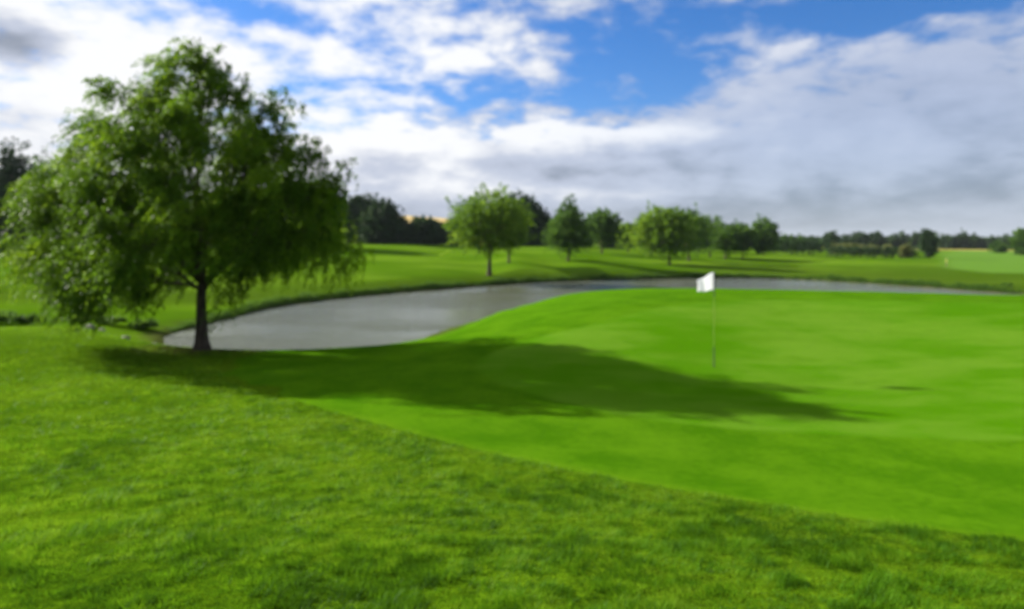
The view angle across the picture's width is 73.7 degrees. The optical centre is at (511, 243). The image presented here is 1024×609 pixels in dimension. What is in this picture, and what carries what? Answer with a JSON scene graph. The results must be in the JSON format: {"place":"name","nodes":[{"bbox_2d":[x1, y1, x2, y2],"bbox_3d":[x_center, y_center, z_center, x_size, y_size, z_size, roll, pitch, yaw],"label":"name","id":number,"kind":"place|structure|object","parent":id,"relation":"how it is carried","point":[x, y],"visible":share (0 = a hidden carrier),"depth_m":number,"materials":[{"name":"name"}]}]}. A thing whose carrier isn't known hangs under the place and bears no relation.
{"place":"outdoors","nodes":[
{"label":"outdoors","id":0,"kind":"place"},
{"bbox_2d":[402,216,481,243],"bbox_3d":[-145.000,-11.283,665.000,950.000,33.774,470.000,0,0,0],"label":"hill","id":1,"kind":"structure","parent":0,"point":[409,218],"depth_m":630.54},
{"bbox_2d":[0,243,1023,608],"bbox_3d":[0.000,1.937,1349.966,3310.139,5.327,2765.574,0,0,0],"label":"ground","id":2,"kind":"structure","parent":0,"point":[866,405],"depth_m":10.67,"materials":[{"name":"green plant"}]},
{"bbox_2d":[0,162,16,189],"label":"tree","id":3,"kind":"object","parent":2,"relation":"on","point":[6,174],"visible":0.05,"depth_m":89.94,"materials":[{"name":"green plant"}]},
{"bbox_2d":[0,309,17,322],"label":"waterside plant","id":4,"kind":"object","parent":2,"relation":"on","point":[4,318],"visible":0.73,"depth_m":27.79,"materials":[{"name":"green plant"}]},
{"bbox_2d":[0,183,32,253],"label":"tree","id":5,"kind":"object","parent":2,"relation":"on","point":[3,194],"visible":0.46,"depth_m":83.14,"materials":[{"name":"green plant"}]},
{"bbox_2d":[0,135,46,193],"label":"tree","id":6,"kind":"object","parent":2,"relation":"on","point":[12,160],"visible":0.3,"depth_m":91.09,"materials":[{"name":"green plant"}]},
{"bbox_2d":[10,311,50,324],"bbox_3d":[-19.521,3.084,27.519,1.537,0.722,1.370,0,0,33],"label":"waterside plant","id":7,"kind":"object","parent":2,"relation":"on","point":[22,318],"visible":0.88,"depth_m":27.23,"materials":[{"name":"green plant"}]},
{"bbox_2d":[27,150,70,245],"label":"tree","id":8,"kind":"object","parent":2,"relation":"on","point":[34,155],"visible":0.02,"depth_m":99.65,"materials":[{"name":"green plant"}]},
{"bbox_2d":[49,315,91,324],"bbox_3d":[-17.075,2.989,26.463,1.351,0.630,1.403,0,0,0],"label":"waterside plant","id":9,"kind":"object","parent":2,"relation":"on","point":[56,318],"visible":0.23,"depth_m":26.12,"materials":[{"name":"green plant"}]},
{"bbox_2d":[84,324,95,328],"bbox_3d":[-14.614,2.896,23.599,0.374,0.214,0.376,0,0,0],"label":"stone","id":10,"kind":"object","parent":2,"relation":"on","point":[89,326],"visible":0.45,"depth_m":23.50,"materials":[{"name":"grey stone"}]},
{"bbox_2d":[93,315,127,324],"bbox_3d":[-15.695,3.058,26.689,1.164,0.556,1.175,0,0,-40],"label":"waterside plant","id":11,"kind":"object","parent":2,"relation":"on","point":[122,319],"visible":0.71,"depth_m":26.61,"materials":[{"name":"green plant"}]},
{"bbox_2d":[128,318,158,328],"bbox_3d":[-14.547,3.228,26.922,1.070,0.627,1.139,0,0,25],"label":"waterside plant","id":12,"kind":"object","parent":2,"relation":"on","point":[148,323],"visible":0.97,"depth_m":26.77,"materials":[{"name":"green plant"}]},
{"bbox_2d":[0,36,374,350],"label":"willow tree","id":13,"kind":"object","parent":2,"relation":"on","point":[263,240],"visible":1,"depth_m":16.31,"materials":[{"name":"green plant"}]},
{"bbox_2d":[300,186,361,247],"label":"tree","id":14,"kind":"object","parent":2,"relation":"on","point":[348,228],"visible":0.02,"depth_m":96.33,"materials":[{"name":"green plant"}]},
{"bbox_2d":[346,191,376,242],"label":"tree","id":15,"kind":"object","parent":2,"relation":"on","point":[358,204],"visible":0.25,"depth_m":125.65,"materials":[{"name":"green plant"}]},
{"bbox_2d":[355,192,412,243],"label":"tree","id":16,"kind":"object","parent":2,"relation":"on","point":[381,220],"visible":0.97,"depth_m":119.79,"materials":[{"name":"green plant"}]},
{"bbox_2d":[386,218,417,243],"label":"tree","id":17,"kind":"object","parent":2,"relation":"on","point":[413,236],"visible":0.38,"depth_m":122.39,"materials":[{"name":"green plant"}]},
{"bbox_2d":[408,213,442,243],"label":"tree","id":18,"kind":"object","parent":2,"relation":"on","point":[425,230],"visible":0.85,"depth_m":123.75,"materials":[{"name":"green plant"}]},
{"bbox_2d":[426,218,454,244],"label":"tree","id":19,"kind":"object","parent":2,"relation":"on","point":[443,235],"visible":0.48,"depth_m":126.08,"materials":[{"name":"green plant"}]},
{"bbox_2d":[445,214,467,244],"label":"tree","id":20,"kind":"object","parent":2,"relation":"on","point":[453,232],"visible":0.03,"depth_m":130.02,"materials":[{"name":"green plant"}]},
{"bbox_2d":[439,182,537,275],"bbox_3d":[-2.031,-1.297,62.127,8.799,8.704,9.605,0,0,0],"label":"tree","id":21,"kind":"object","parent":2,"relation":"on","point":[481,219],"visible":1,"depth_m":60.34,"materials":[{"name":"green plant"}]},
{"bbox_2d":[494,202,530,262],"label":"tree","id":22,"kind":"object","parent":2,"relation":"on","point":[508,260],"visible":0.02,"depth_m":71.83,"materials":[{"name":"green plant"}]},
{"bbox_2d":[507,188,546,245],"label":"tree","id":23,"kind":"object","parent":2,"relation":"on","point":[533,207],"visible":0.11,"depth_m":128.24,"materials":[{"name":"green plant"}]},
{"bbox_2d":[521,206,555,246],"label":"tree","id":24,"kind":"object","parent":2,"relation":"on","point":[540,221],"visible":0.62,"depth_m":125.59,"materials":[{"name":"green plant"}]},
{"bbox_2d":[541,193,595,260],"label":"tree","id":25,"kind":"object","parent":2,"relation":"on","point":[565,232],"visible":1,"depth_m":76.97,"materials":[{"name":"green plant"}]},
{"bbox_2d":[580,238,595,246],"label":"tree","id":26,"kind":"object","parent":2,"relation":"on","point":[588,244],"visible":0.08,"depth_m":136.11,"materials":[{"name":"green plant"}]},
{"bbox_2d":[160,271,1023,332],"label":"bank grass","id":27,"kind":"structure","parent":2,"relation":"on","point":[267,302],"depth_m":54.78,"materials":[{"name":"green plant"}]},
{"bbox_2d":[584,206,626,252],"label":"tree","id":28,"kind":"object","parent":2,"relation":"on","point":[604,226],"visible":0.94,"depth_m":98.66,"materials":[{"name":"green plant"}]},
{"bbox_2d":[599,238,625,247],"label":"tree","id":29,"kind":"object","parent":2,"relation":"on","point":[611,246],"visible":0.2,"depth_m":137.75,"materials":[{"name":"green plant"}]},
{"bbox_2d":[615,222,648,251],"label":"tree","id":30,"kind":"object","parent":2,"relation":"on","point":[626,239],"visible":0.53,"depth_m":108.89,"materials":[{"name":"green plant"}]},
{"bbox_2d":[622,200,709,264],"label":"tree","id":31,"kind":"object","parent":2,"relation":"on","point":[657,231],"visible":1,"depth_m":80.26,"materials":[{"name":"green plant"}]},
{"bbox_2d":[674,202,717,260],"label":"tree","id":32,"kind":"object","parent":2,"relation":"on","point":[700,220],"visible":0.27,"depth_m":89.12,"materials":[{"name":"green plant"}]},
{"bbox_2d":[697,273,714,366],"bbox_3d":[3.970,1.582,13.964,0.376,2.028,0.045,0,0,-9],"label":"golf flagstick","id":33,"kind":"object","parent":2,"relation":"on","point":[706,283],"visible":1,"depth_m":13.98,"materials":[{"name":"white fabric"}]},
{"bbox_2d":[695,215,724,256],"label":"tree","id":34,"kind":"object","parent":2,"relation":"on","point":[715,219],"visible":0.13,"depth_m":103.38,"materials":[{"name":"green plant"}]},
{"bbox_2d":[707,221,744,258],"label":"tree","id":35,"kind":"object","parent":2,"relation":"on","point":[732,235],"visible":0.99,"depth_m":96.78,"materials":[{"name":"green plant"}]},
{"bbox_2d":[724,221,749,253],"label":"tree","id":36,"kind":"object","parent":2,"relation":"on","point":[730,226],"visible":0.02,"depth_m":118.09,"materials":[{"name":"green plant"}]},
{"bbox_2d":[731,218,761,258],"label":"tree","id":37,"kind":"object","parent":2,"relation":"on","point":[751,235],"visible":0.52,"depth_m":98.64,"materials":[{"name":"green plant"}]},
{"bbox_2d":[748,213,781,254],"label":"tree","id":38,"kind":"object","parent":2,"relation":"on","point":[767,228],"visible":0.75,"depth_m":114.74,"materials":[{"name":"green plant"}]},
{"bbox_2d":[775,233,791,251],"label":"tree","id":39,"kind":"object","parent":2,"relation":"on","point":[784,242],"visible":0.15,"depth_m":148.85,"materials":[{"name":"green plant"}]},
{"bbox_2d":[788,233,805,250],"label":"tree","id":40,"kind":"object","parent":2,"relation":"on","point":[790,235],"visible":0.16,"depth_m":154.24,"materials":[{"name":"green plant"}]},
{"bbox_2d":[774,236,830,255],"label":"hedge","id":41,"kind":"object","parent":2,"relation":"on","point":[788,241],"visible":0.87,"depth_m":125.63,"materials":[{"name":"green plant"}]},
{"bbox_2d":[802,235,822,250],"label":"tree","id":42,"kind":"object","parent":2,"relation":"on","point":[812,239],"visible":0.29,"depth_m":168.98,"materials":[{"name":"green plant"}]},
{"bbox_2d":[821,230,841,249],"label":"tree","id":43,"kind":"object","parent":2,"relation":"on","point":[832,236],"visible":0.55,"depth_m":179.31,"materials":[{"name":"green plant"}]},
{"bbox_2d":[838,233,853,246],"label":"tree","id":44,"kind":"object","parent":2,"relation":"on","point":[845,238],"visible":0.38,"depth_m":229.51,"materials":[{"name":"green plant"}]},
{"bbox_2d":[848,231,873,246],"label":"tree","id":45,"kind":"object","parent":2,"relation":"on","point":[860,238],"visible":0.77,"depth_m":226.39,"materials":[{"name":"green plant"}]},
{"bbox_2d":[789,235,952,248],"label":"hedge","id":46,"kind":"object","parent":2,"relation":"on","point":[819,238],"visible":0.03,"depth_m":301.05,"materials":[{"name":"green plant"}]},
{"bbox_2d":[825,242,920,257],"bbox_3d":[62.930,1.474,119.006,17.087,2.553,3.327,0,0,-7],"label":"hedge","id":47,"kind":"object","parent":2,"relation":"on","point":[877,251],"visible":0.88,"depth_m":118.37,"materials":[{"name":"green plant"}]},
{"bbox_2d":[868,231,890,247],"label":"tree","id":48,"kind":"object","parent":2,"relation":"on","point":[879,238],"visible":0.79,"depth_m":230.37,"materials":[{"name":"green plant"}]},
{"bbox_2d":[885,233,901,247],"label":"tree","id":49,"kind":"object","parent":2,"relation":"on","point":[894,240],"visible":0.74,"depth_m":234.62,"materials":[{"name":"green plant"}]},
{"bbox_2d":[897,230,910,245],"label":"tree","id":50,"kind":"object","parent":2,"relation":"on","point":[902,237],"visible":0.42,"depth_m":238.97,"materials":[{"name":"green plant"}]},
{"bbox_2d":[897,242,913,257],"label":"shrub","id":51,"kind":"object","parent":2,"relation":"on","point":[904,251],"visible":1,"depth_m":116.53,"materials":[{"name":"green plant"}]},
{"bbox_2d":[905,231,920,248],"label":"tree","id":52,"kind":"object","parent":2,"relation":"on","point":[913,238],"visible":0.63,"depth_m":235.13,"materials":[{"name":"green plant"}]},
{"bbox_2d":[916,228,939,257],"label":"tree","id":53,"kind":"object","parent":2,"relation":"on","point":[928,242],"visible":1,"depth_m":117.31,"materials":[{"name":"green plant"}]},
{"bbox_2d":[936,233,957,248],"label":"tree","id":54,"kind":"object","parent":2,"relation":"on","point":[947,241],"visible":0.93,"depth_m":248.13,"materials":[{"name":"green plant"}]},
{"bbox_2d":[951,228,974,248],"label":"tree","id":55,"kind":"object","parent":2,"relation":"on","point":[963,241],"visible":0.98,"depth_m":246.21,"materials":[{"name":"green plant"}]},
{"bbox_2d":[967,232,988,249],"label":"tree","id":56,"kind":"object","parent":2,"relation":"on","point":[980,242],"visible":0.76,"depth_m":250.29,"materials":[{"name":"green plant"}]},
{"bbox_2d":[981,235,995,249],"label":"tree","id":57,"kind":"object","parent":2,"relation":"on","point":[990,239],"visible":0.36,"depth_m":253.60,"materials":[{"name":"green plant"}]},
{"bbox_2d":[988,240,1007,252],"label":"shrub","id":58,"kind":"object","parent":2,"relation":"on","point":[998,246],"visible":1,"depth_m":169.12,"materials":[{"name":"green plant"}]},
{"bbox_2d":[985,234,1013,240],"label":"hedge","id":59,"kind":"object","parent":2,"relation":"on","point":[998,237],"visible":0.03,"depth_m":331.73,"materials":[{"name":"green plant"}]},
{"bbox_2d":[996,233,1011,249],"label":"tree","id":60,"kind":"object","parent":2,"relation":"on","point":[1005,237],"visible":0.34,"depth_m":238.93,"materials":[{"name":"green plant"}]},
{"bbox_2d":[999,282,1014,285],"bbox_3d":[36.938,3.095,50.988,1.032,0.488,1.135,0,0,26],"label":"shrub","id":61,"kind":"object","parent":2,"relation":"on","point":[1010,284],"visible":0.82,"depth_m":50.91,"materials":[{"name":"green plant"}]},
{"bbox_2d":[1006,227,1023,255],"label":"tree","id":62,"kind":"object","parent":2,"relation":"on","point":[1017,244],"visible":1,"depth_m":139.70,"materials":[{"name":"green plant"}]},
{"bbox_2d":[0,325,1023,608],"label":"rough grass","id":63,"kind":"structure","parent":0,"point":[682,545],"depth_m":4.55,"materials":[{"name":"green plant"}]},
{"bbox_2d":[0,0,1023,238],"label":"sky","id":64,"kind":"structure","parent":0,"point":[810,117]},
{"bbox_2d":[163,278,1023,349],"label":"pond water","id":65,"kind":"structure","parent":0,"point":[392,318],"depth_m":36.19,"materials":[{"name":"grey liquid"}]}
]}

